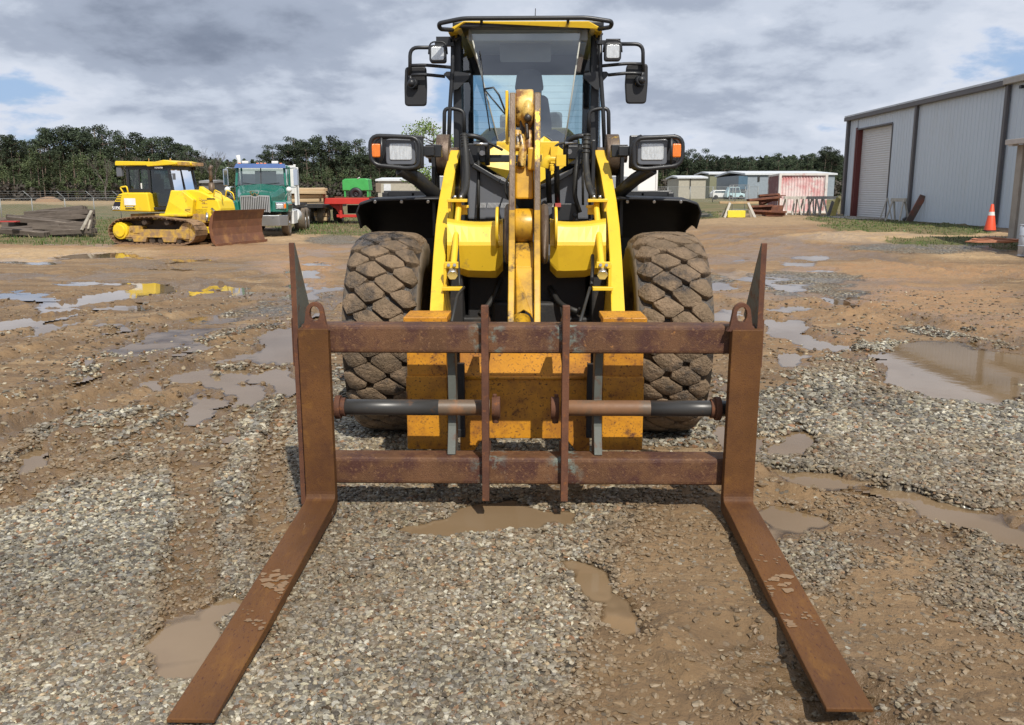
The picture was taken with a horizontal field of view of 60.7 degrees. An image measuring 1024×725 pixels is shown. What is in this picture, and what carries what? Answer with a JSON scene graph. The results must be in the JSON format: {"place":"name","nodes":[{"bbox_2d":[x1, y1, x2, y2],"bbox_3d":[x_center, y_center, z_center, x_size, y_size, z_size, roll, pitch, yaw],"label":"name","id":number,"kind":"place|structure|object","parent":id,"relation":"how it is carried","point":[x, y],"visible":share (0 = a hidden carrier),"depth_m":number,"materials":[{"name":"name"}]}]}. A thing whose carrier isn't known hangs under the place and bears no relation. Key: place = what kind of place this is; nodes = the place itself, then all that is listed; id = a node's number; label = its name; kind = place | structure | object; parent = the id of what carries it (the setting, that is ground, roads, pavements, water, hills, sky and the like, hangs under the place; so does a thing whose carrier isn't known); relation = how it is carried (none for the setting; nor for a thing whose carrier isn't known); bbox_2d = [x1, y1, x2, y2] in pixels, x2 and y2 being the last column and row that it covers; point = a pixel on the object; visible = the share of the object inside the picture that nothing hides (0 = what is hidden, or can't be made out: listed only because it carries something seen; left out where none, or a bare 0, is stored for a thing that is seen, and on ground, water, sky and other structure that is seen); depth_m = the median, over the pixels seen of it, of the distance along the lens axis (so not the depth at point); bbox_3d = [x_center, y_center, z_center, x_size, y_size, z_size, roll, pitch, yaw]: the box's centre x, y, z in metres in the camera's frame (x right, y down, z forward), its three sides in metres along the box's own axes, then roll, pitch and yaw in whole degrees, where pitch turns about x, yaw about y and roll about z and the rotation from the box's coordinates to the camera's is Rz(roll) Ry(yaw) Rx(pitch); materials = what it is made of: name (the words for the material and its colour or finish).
{"place":"outdoors","nodes":[
{"label":"outdoors","id":0,"kind":"place"},
{"bbox_2d":[0,196,1023,724],"bbox_3d":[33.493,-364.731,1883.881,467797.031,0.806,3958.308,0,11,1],"label":"ground","id":1,"kind":"structure","parent":0,"point":[964,272],"depth_m":7.34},
{"bbox_2d":[0,134,26,180],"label":"pine tree","id":2,"kind":"object","parent":1,"relation":"on","point":[4,141],"visible":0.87,"depth_m":182.22,"materials":[{"name":"green plant"}]},
{"bbox_2d":[1,222,26,226],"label":"old timber","id":3,"kind":"object","parent":1,"relation":"on","point":[7,224],"visible":0.34,"depth_m":35.76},
{"bbox_2d":[14,213,95,223],"bbox_3d":[-18.833,-5.922,36.061,3.070,0.213,0.333,-6,6,-8],"label":"old timber","id":4,"kind":"object","parent":3,"relation":"on","point":[74,217],"visible":0.62,"depth_m":35.99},
{"bbox_2d":[3,165,25,194],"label":"pine tree","id":5,"kind":"object","parent":1,"relation":"on","point":[9,173],"visible":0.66,"depth_m":161.38,"materials":[{"name":"green plant"}]},
{"bbox_2d":[3,138,30,175],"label":"pine tree","id":6,"kind":"object","parent":1,"relation":"on","point":[17,151],"visible":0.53,"depth_m":184.79,"materials":[{"name":"green plant"}]},
{"bbox_2d":[9,153,37,191],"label":"pine tree","id":7,"kind":"object","parent":1,"relation":"on","point":[20,167],"visible":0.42,"depth_m":166.07,"materials":[{"name":"green plant"}]},
{"bbox_2d":[12,228,49,236],"bbox_3d":[-19.016,-5.125,34.594,1.326,0.217,0.333,6,22,0],"label":"old timber","id":8,"kind":"object","parent":1,"relation":"on","point":[27,232],"visible":0.97,"depth_m":34.45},
{"bbox_2d":[16,148,48,200],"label":"pine tree","id":9,"kind":"object","parent":1,"relation":"on","point":[24,173],"visible":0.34,"depth_m":162.86,"materials":[{"name":"green plant"}]},
{"bbox_2d":[22,147,50,197],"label":"pine tree","id":10,"kind":"object","parent":1,"relation":"on","point":[30,183],"visible":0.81,"depth_m":160.52,"materials":[{"name":"green plant"}]},
{"bbox_2d":[24,147,59,197],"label":"pine tree","id":11,"kind":"object","parent":1,"relation":"on","point":[46,163],"visible":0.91,"depth_m":160.00,"materials":[{"name":"green plant"}]},
{"bbox_2d":[28,127,65,182],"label":"pine tree","id":12,"kind":"object","parent":1,"relation":"on","point":[44,130],"visible":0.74,"depth_m":181.51,"materials":[{"name":"green plant"}]},
{"bbox_2d":[37,124,74,182],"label":"pine tree","id":13,"kind":"object","parent":1,"relation":"on","point":[64,131],"visible":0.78,"depth_m":181.22,"materials":[{"name":"green plant"}]},
{"bbox_2d":[46,154,80,200],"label":"pine tree","id":14,"kind":"object","parent":1,"relation":"on","point":[58,168],"visible":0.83,"depth_m":158.87,"materials":[{"name":"green plant"}]},
{"bbox_2d":[56,167,78,200],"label":"pine tree","id":15,"kind":"object","parent":1,"relation":"on","point":[64,173],"visible":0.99,"depth_m":157.66,"materials":[{"name":"green plant"}]},
{"bbox_2d":[46,228,95,234],"bbox_3d":[-17.620,-5.210,34.860,2.015,0.211,0.333,-2,11,6],"label":"old timber","id":16,"kind":"object","parent":1,"relation":"on","point":[72,231],"visible":0.85,"depth_m":34.70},
{"bbox_2d":[32,225,97,232],"bbox_3d":[-17.962,-5.359,35.152,2.358,0.227,0.333,0,-1,-17],"label":"old timber","id":17,"kind":"object","parent":16,"relation":"on","point":[46,227],"visible":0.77,"depth_m":34.89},
{"bbox_2d":[27,222,93,226],"bbox_3d":[-18.278,-5.564,35.515,2.602,0.222,0.333,-1,6,0],"label":"old timber","id":18,"kind":"object","parent":17,"relation":"on","point":[70,224],"visible":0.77,"depth_m":35.35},
{"bbox_2d":[6,214,94,227],"bbox_3d":[-18.849,-5.729,35.694,3.335,0.220,0.333,4,22,-12],"label":"old timber","id":19,"kind":"object","parent":18,"relation":"on","point":[23,219],"visible":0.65,"depth_m":35.45,"materials":[{"name":"wood"}]},
{"bbox_2d":[51,130,90,185],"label":"pine tree","id":20,"kind":"object","parent":1,"relation":"on","point":[71,148],"visible":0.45,"depth_m":183.98,"materials":[{"name":"green plant"}]},
{"bbox_2d":[59,152,90,200],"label":"pine tree","id":21,"kind":"object","parent":1,"relation":"on","point":[76,161],"visible":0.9,"depth_m":158.98,"materials":[{"name":"green plant"}]},
{"bbox_2d":[65,131,97,183],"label":"pine tree","id":22,"kind":"object","parent":1,"relation":"on","point":[83,141],"visible":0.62,"depth_m":179.79,"materials":[{"name":"green plant"}]},
{"bbox_2d":[71,150,96,197],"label":"pine tree","id":23,"kind":"object","parent":1,"relation":"on","point":[85,159],"visible":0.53,"depth_m":166.59,"materials":[{"name":"green plant"}]},
{"bbox_2d":[80,161,99,188],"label":"pine tree","id":24,"kind":"object","parent":1,"relation":"on","point":[88,169],"visible":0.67,"depth_m":166.44,"materials":[{"name":"green plant"}]},
{"bbox_2d":[77,124,114,180],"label":"pine tree","id":25,"kind":"object","parent":1,"relation":"on","point":[88,148],"visible":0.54,"depth_m":182.76,"materials":[{"name":"green plant"}]},
{"bbox_2d":[87,149,108,199],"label":"pine tree","id":26,"kind":"object","parent":1,"relation":"on","point":[98,158],"visible":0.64,"depth_m":165.55,"materials":[{"name":"green plant"}]},
{"bbox_2d":[83,154,113,200],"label":"bare tree","id":27,"kind":"object","parent":1,"relation":"on","point":[107,177],"visible":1,"depth_m":155.92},
{"bbox_2d":[87,129,120,166],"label":"pine tree","id":28,"kind":"object","parent":1,"relation":"on","point":[108,150],"visible":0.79,"depth_m":180.15,"materials":[{"name":"green plant"}]},
{"bbox_2d":[93,157,118,200],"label":"pine tree","id":29,"kind":"object","parent":1,"relation":"on","point":[104,176],"visible":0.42,"depth_m":164.10,"materials":[{"name":"green plant"}]},
{"bbox_2d":[99,161,118,200],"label":"pine tree","id":30,"kind":"object","parent":1,"relation":"on","point":[113,172],"visible":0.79,"depth_m":160.14,"materials":[{"name":"green plant"}]},
{"bbox_2d":[0,191,233,219],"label":"chain link fence","id":31,"kind":"object","parent":1,"relation":"on","point":[59,199],"visible":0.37,"depth_m":54.51,"materials":[{"name":"grey"}]},
{"bbox_2d":[107,134,139,184],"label":"pine tree","id":32,"kind":"object","parent":1,"relation":"on","point":[121,146],"visible":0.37,"depth_m":186.75,"materials":[{"name":"green plant"}]},
{"bbox_2d":[110,136,141,160],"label":"pine tree","id":33,"kind":"object","parent":1,"relation":"on","point":[127,152],"visible":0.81,"depth_m":180.20,"materials":[{"name":"green plant"}]},
{"bbox_2d":[118,132,147,161],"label":"pine tree","id":34,"kind":"object","parent":1,"relation":"on","point":[137,135],"visible":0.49,"depth_m":188.35,"materials":[{"name":"green plant"}]},
{"bbox_2d":[134,136,165,161],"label":"pine tree","id":35,"kind":"object","parent":1,"relation":"on","point":[154,141],"visible":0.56,"depth_m":184.72,"materials":[{"name":"green plant"}]},
{"bbox_2d":[149,136,176,161],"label":"pine tree","id":36,"kind":"object","parent":1,"relation":"on","point":[167,154],"visible":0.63,"depth_m":188.28,"materials":[{"name":"green plant"}]},
{"bbox_2d":[161,143,184,160],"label":"pine tree","id":37,"kind":"object","parent":1,"relation":"on","point":[175,149],"visible":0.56,"depth_m":188.11,"materials":[{"name":"green plant"}]},
{"bbox_2d":[171,145,199,162],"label":"pine tree","id":38,"kind":"object","parent":1,"relation":"on","point":[183,157],"visible":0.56,"depth_m":181.44,"materials":[{"name":"green plant"}]},
{"bbox_2d":[108,158,267,245],"bbox_3d":[-11.483,-5.622,30.622,4.486,2.949,3.250,3,11,14],"label":"bulldozer","id":39,"kind":"object","parent":1,"relation":"on","point":[192,214],"visible":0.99,"depth_m":29.96,"materials":[{"name":"yellow paint"}]},
{"bbox_2d":[0,181,377,200],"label":"brushwood","id":40,"kind":"object","parent":1,"relation":"on","point":[4,190],"visible":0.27,"depth_m":159.64,"materials":[{"name":"plant"}]},
{"bbox_2d":[0,150,401,198],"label":"woodland","id":41,"kind":"object","parent":1,"relation":"on","point":[222,165],"visible":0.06,"depth_m":202.90,"materials":[{"name":"green plant"}]},
{"bbox_2d":[194,150,224,179],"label":"bare tree","id":42,"kind":"object","parent":1,"relation":"on","point":[217,165],"visible":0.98,"depth_m":157.54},
{"bbox_2d":[199,180,226,196],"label":"metal building","id":43,"kind":"structure","parent":1,"relation":"on","point":[219,186],"depth_m":110.14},
{"bbox_2d":[223,155,309,235],"bbox_3d":[-10.763,-7.511,39.070,3.040,3.335,9.527,-1,11,-7],"label":"heavy truck","id":44,"kind":"object","parent":1,"relation":"on","point":[270,189],"visible":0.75,"depth_m":36.26,"materials":[{"name":"teal metal"}]},
{"bbox_2d":[261,145,285,163],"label":"pine tree","id":45,"kind":"object","parent":1,"relation":"on","point":[267,161],"visible":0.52,"depth_m":181.53,"materials":[{"name":"green plant"}]},
{"bbox_2d":[270,144,294,165],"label":"pine tree","id":46,"kind":"object","parent":1,"relation":"on","point":[281,146],"visible":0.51,"depth_m":183.63,"materials":[{"name":"green plant"}]},
{"bbox_2d":[276,143,302,173],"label":"pine tree","id":47,"kind":"object","parent":1,"relation":"on","point":[284,149],"visible":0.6,"depth_m":183.46,"materials":[{"name":"green plant"}]},
{"bbox_2d":[281,136,309,165],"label":"pine tree","id":48,"kind":"object","parent":1,"relation":"on","point":[293,153],"visible":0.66,"depth_m":183.48,"materials":[{"name":"green plant"}]},
{"bbox_2d":[292,141,321,180],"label":"pine tree","id":49,"kind":"object","parent":1,"relation":"on","point":[306,151],"visible":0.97,"depth_m":181.32,"materials":[{"name":"green plant"}]},
{"bbox_2d":[299,138,326,182],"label":"pine tree","id":50,"kind":"object","parent":1,"relation":"on","point":[316,146],"visible":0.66,"depth_m":186.06,"materials":[{"name":"green plant"}]},
{"bbox_2d":[304,134,333,182],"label":"pine tree","id":51,"kind":"object","parent":1,"relation":"on","point":[325,147],"visible":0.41,"depth_m":189.66,"materials":[{"name":"green plant"}]},
{"bbox_2d":[293,204,346,223],"bbox_3d":[-11.569,-8.798,51.681,2.312,1.050,6.500,0,11,1],"label":"flat trailer","id":52,"kind":"object","parent":1,"relation":"on","point":[312,208],"visible":0.38,"depth_m":49.69,"materials":[{"name":"paint"}]},
{"bbox_2d":[316,135,341,195],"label":"pine tree","id":53,"kind":"object","parent":1,"relation":"on","point":[330,163],"visible":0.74,"depth_m":186.43,"materials":[{"name":"green plant"}]},
{"bbox_2d":[321,166,340,195],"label":"pine tree","id":54,"kind":"object","parent":1,"relation":"on","point":[328,176],"visible":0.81,"depth_m":160.03,"materials":[{"name":"green plant"}]},
{"bbox_2d":[328,140,350,179],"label":"pine tree","id":55,"kind":"object","parent":1,"relation":"on","point":[339,147],"visible":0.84,"depth_m":183.51,"materials":[{"name":"green plant"}]},
{"bbox_2d":[324,196,373,221],"bbox_3d":[-8.954,-8.922,51.085,3.175,1.522,3.870,0,11,1],"label":"red trailer","id":56,"kind":"object","parent":1,"relation":"on","point":[337,202],"visible":0.53,"depth_m":49.55,"materials":[{"name":"paint"}]},
{"bbox_2d":[342,177,372,196],"bbox_3d":[-8.991,-10.079,50.902,1.537,1.379,1.350,0,11,1],"label":"green machine","id":57,"kind":"object","parent":56,"relation":"on","point":[356,187],"visible":0.89,"depth_m":50.34,"materials":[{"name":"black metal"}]},
{"bbox_2d":[341,139,367,178],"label":"pine tree","id":58,"kind":"object","parent":1,"relation":"on","point":[349,159],"visible":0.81,"depth_m":182.57,"materials":[{"name":"green plant"}]},
{"bbox_2d":[347,145,369,170],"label":"pine tree","id":59,"kind":"object","parent":1,"relation":"on","point":[362,158],"visible":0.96,"depth_m":181.74,"materials":[{"name":"green plant"}]},
{"bbox_2d":[362,162,377,198],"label":"pine tree","id":60,"kind":"object","parent":1,"relation":"on","point":[370,172],"visible":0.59,"depth_m":159.39,"materials":[{"name":"green plant"}]},
{"bbox_2d":[375,178,419,196],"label":"metal building","id":61,"kind":"structure","parent":1,"relation":"on","point":[389,184],"depth_m":127.73,"materials":[{"name":"white metal"}]},
{"bbox_2d":[400,117,453,190],"bbox_3d":[-5.567,-13.362,60.669,5.014,7.191,4.873,0,11,1],"label":"bushy pine","id":62,"kind":"object","parent":1,"relation":"on","point":[426,172],"visible":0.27,"depth_m":60.02,"materials":[{"name":"green plant"}]},
{"bbox_2d":[0,211,1016,248],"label":"grass","id":63,"kind":"structure","parent":1,"relation":"on","point":[317,232],"depth_m":34.58,"materials":[{"name":"plant"}]},
{"bbox_2d":[0,323,1023,724],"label":"gravel","id":64,"kind":"structure","parent":1,"relation":"on","point":[52,685],"depth_m":4.19,"materials":[{"name":"gravel"}]},
{"bbox_2d":[0,252,1023,680],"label":"puddle water","id":65,"kind":"structure","parent":1,"relation":"on","point":[940,370],"depth_m":8.07,"materials":[{"name":"liquid"}]},
{"bbox_2d":[0,287,1023,724],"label":"mud clods","id":66,"kind":"object","parent":1,"relation":"on","point":[696,705],"visible":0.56,"depth_m":4.10,"materials":[{"name":"soil"}]},
{"bbox_2d":[167,243,872,722],"bbox_3d":[0.063,0.266,3.861,2.518,1.480,2.280,0,11,1],"label":"fork attachment","id":67,"kind":"object","parent":1,"relation":"on","point":[325,465],"visible":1,"depth_m":4.67,"materials":[{"name":"brown metal"}]},
{"bbox_2d":[342,8,713,450],"bbox_3d":[0.148,-1.456,8.044,2.622,3.290,6.450,0,11,1],"label":"wheel loader","id":68,"kind":"object","parent":1,"relation":"on","point":[527,212],"visible":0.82,"depth_m":6.10,"materials":[{"name":"yellow paint"}]},
{"bbox_2d":[440,156,657,190],"bbox_3d":[1.485,-7.828,40.458,10.094,3.428,2.545,0,11,1],"label":"box trailer","id":69,"kind":"object","parent":1,"relation":"on","point":[650,184],"depth_m":39.08,"materials":[{"name":"white paint"}]},
{"bbox_2d":[666,175,707,198],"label":"metal building","id":70,"kind":"structure","parent":1,"relation":"on","point":[682,182],"depth_m":146.73,"materials":[{"name":"metal"}]},
{"bbox_2d":[678,149,697,174],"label":"pine tree","id":71,"kind":"object","parent":1,"relation":"on","point":[684,163],"visible":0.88,"depth_m":229.31,"materials":[{"name":"green plant"}]},
{"bbox_2d":[692,154,708,173],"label":"pine tree","id":72,"kind":"object","parent":1,"relation":"on","point":[702,163],"visible":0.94,"depth_m":231.38,"materials":[{"name":"green plant"}]},
{"bbox_2d":[694,172,724,197],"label":"metal building","id":73,"kind":"structure","parent":1,"relation":"on","point":[711,180],"depth_m":161.42,"materials":[{"name":"metal"}]},
{"bbox_2d":[660,187,758,201],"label":"chain link fence","id":74,"kind":"object","parent":1,"relation":"on","point":[690,192],"visible":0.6,"depth_m":97.80,"materials":[{"name":"grey"}]},
{"bbox_2d":[716,155,731,171],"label":"pine tree","id":75,"kind":"object","parent":1,"relation":"on","point":[723,161],"visible":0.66,"depth_m":228.96,"materials":[{"name":"green plant"}]},
{"bbox_2d":[724,187,744,198],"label":"parked car","id":76,"kind":"object","parent":1,"relation":"on","point":[738,195],"visible":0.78,"depth_m":131.13,"materials":[{"name":"paint"}]},
{"bbox_2d":[725,210,745,217],"bbox_3d":[11.754,-7.822,46.056,0.920,0.360,0.600,0,11,1],"label":"yellow box","id":77,"kind":"object","parent":1,"relation":"on","point":[735,213],"visible":0.84,"depth_m":45.77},
{"bbox_2d":[719,201,758,217],"bbox_3d":[11.936,-8.049,46.110,2.037,0.869,0.846,0,11,1],"label":"trestle","id":78,"kind":"object","parent":1,"relation":"on","point":[729,203],"visible":0.95,"depth_m":45.96,"materials":[{"name":"brown wood"}]},
{"bbox_2d":[658,178,841,195],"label":"brushwood","id":79,"kind":"object","parent":1,"relation":"on","point":[665,181],"visible":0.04,"depth_m":189.08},
{"bbox_2d":[659,155,843,195],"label":"woodland","id":80,"kind":"object","parent":1,"relation":"on","point":[765,157],"visible":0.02,"depth_m":256.61,"materials":[{"name":"green plant"}]},
{"bbox_2d":[753,210,786,215],"bbox_3d":[14.014,-8.163,47.691,1.830,0.340,0.320,0,11,1],"label":"scrap steel","id":81,"kind":"object","parent":1,"relation":"on","point":[768,212],"visible":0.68,"depth_m":47.81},
{"bbox_2d":[762,205,782,215],"bbox_3d":[14.449,-8.412,48.519,0.950,0.600,0.845,0,11,1],"label":"rusty box","id":82,"kind":"object","parent":1,"relation":"on","point":[777,207],"visible":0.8,"depth_m":48.10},
{"bbox_2d":[746,196,781,202],"bbox_3d":[13.902,-8.954,48.205,2.000,0.419,0.364,-3,11,-14],"label":"scrap steel","id":83,"kind":"object","parent":82,"relation":"on","point":[768,199],"visible":0.89,"depth_m":48.19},
{"bbox_2d":[715,171,837,198],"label":"metal building","id":84,"kind":"structure","parent":1,"relation":"on","point":[752,179],"depth_m":136.76,"materials":[{"name":"metal"}]},
{"bbox_2d":[768,153,784,170],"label":"pine tree","id":85,"kind":"object","parent":1,"relation":"on","point":[777,160],"visible":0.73,"depth_m":227.82,"materials":[{"name":"green plant"}]},
{"bbox_2d":[783,196,801,215],"bbox_3d":[16.259,-9.115,50.920,1.090,1.097,0.640,-3,11,-16],"label":"sawhorse","id":86,"kind":"object","parent":1,"relation":"on","point":[785,198],"visible":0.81,"depth_m":50.86,"materials":[{"name":"white wood"}]},
{"bbox_2d":[767,173,827,212],"bbox_3d":[18.947,-11.325,58.555,3.066,2.488,6.578,2,11,9],"label":"shipping container","id":87,"kind":"object","parent":1,"relation":"on","point":[801,184],"visible":0.61,"depth_m":55.64,"materials":[{"name":"metal"}]},
{"bbox_2d":[796,153,816,170],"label":"pine tree","id":88,"kind":"object","parent":1,"relation":"on","point":[809,164],"visible":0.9,"depth_m":228.84,"materials":[{"name":"green plant"}]},
{"bbox_2d":[798,196,820,214],"bbox_3d":[17.396,-9.149,51.097,1.090,1.097,0.640,-1,11,-7],"label":"sawhorse","id":89,"kind":"object","parent":1,"relation":"on","point":[816,198],"visible":0.87,"depth_m":50.98,"materials":[{"name":"white wood"}]},
{"bbox_2d":[806,196,826,214],"bbox_3d":[18.037,-9.262,51.675,1.090,1.097,0.640,-4,12,-21],"label":"sawhorse","id":90,"kind":"object","parent":1,"relation":"on","point":[823,198],"visible":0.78,"depth_m":51.67,"materials":[{"name":"grey wood"}]},
{"bbox_2d":[817,149,839,171],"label":"pine tree","id":91,"kind":"object","parent":1,"relation":"on","point":[822,152],"visible":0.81,"depth_m":229.32,"materials":[{"name":"green plant"}]},
{"bbox_2d":[820,150,843,172],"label":"pine tree","id":92,"kind":"object","parent":1,"relation":"on","point":[835,162],"visible":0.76,"depth_m":229.60,"materials":[{"name":"green plant"}]},
{"bbox_2d":[885,198,908,220],"bbox_3d":[17.818,-7.048,40.392,0.576,1.057,0.981,-4,12,-18],"label":"sawhorse","id":93,"kind":"object","parent":1,"relation":"on","point":[902,200],"visible":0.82,"depth_m":40.32,"materials":[{"name":"grey wood"}]},
{"bbox_2d":[906,194,924,221],"bbox_3d":[18.237,-6.947,39.488,0.246,1.275,0.771,-10,15,-41],"label":"leaning board","id":94,"kind":"object","parent":1,"relation":"on","point":[915,209],"visible":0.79,"depth_m":39.47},
{"bbox_2d":[822,73,1023,227],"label":"warehouse","id":95,"kind":"structure","parent":1,"relation":"on","point":[950,156],"depth_m":37.72,"materials":[{"name":"metal"}]},
{"bbox_2d":[857,125,891,217],"bbox_3d":[18.837,-9.831,45.335,0.030,4.600,4.600,0,11,1],"label":"roller door","id":96,"kind":"structure","parent":95,"relation":"in","point":[876,142],"depth_m":45.51,"materials":[{"name":"metal"}]},
{"bbox_2d":[982,204,998,231],"bbox_3d":[16.224,-4.901,29.631,0.440,0.920,0.440,0,11,1],"label":"traffic cone","id":97,"kind":"object","parent":1,"relation":"on","point":[990,223],"visible":0.97,"depth_m":29.53,"materials":[{"name":"orange plastic"}]},
{"bbox_2d":[965,237,1018,242],"bbox_3d":[13.105,-3.341,23.898,1.748,0.107,1.270,0,11,1],"label":"old timber","id":98,"kind":"object","parent":1,"relation":"on","point":[992,240],"visible":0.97,"depth_m":23.55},
{"bbox_2d":[1005,138,1023,238],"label":"annex","id":99,"kind":"object","parent":1,"relation":"on","point":[1016,220],"visible":0.81,"depth_m":24.33,"materials":[{"name":"metal"}]},
{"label":"old timber","id":100,"kind":"object","parent":1,"relation":"on","visible":0},
{"bbox_2d":[24,209,72,214],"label":"old timber","id":101,"kind":"object","parent":100,"relation":"on","point":[36,212],"visible":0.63,"depth_m":36.54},
{"bbox_2d":[36,205,87,210],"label":"old timber","id":102,"kind":"object","parent":101,"relation":"on","point":[80,207],"visible":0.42,"depth_m":36.78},
{"bbox_2d":[21,209,94,216],"bbox_3d":[-18.947,-6.133,36.332,3.305,0.215,0.333,-4,3,7],"label":"old timber","id":103,"kind":"object","parent":100,"relation":"on","point":[74,212],"visible":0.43,"depth_m":36.14,"materials":[{"name":"wood"}]},
{"bbox_2d":[0,0,1023,177],"label":"sky","id":104,"kind":"structure","parent":0,"point":[745,78],"materials":[{"name":"grey"}]},
{"bbox_2d":[1017,224,1023,256],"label":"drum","id":105,"kind":"object","parent":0,"point":[1020,252],"visible":1,"depth_m":22.05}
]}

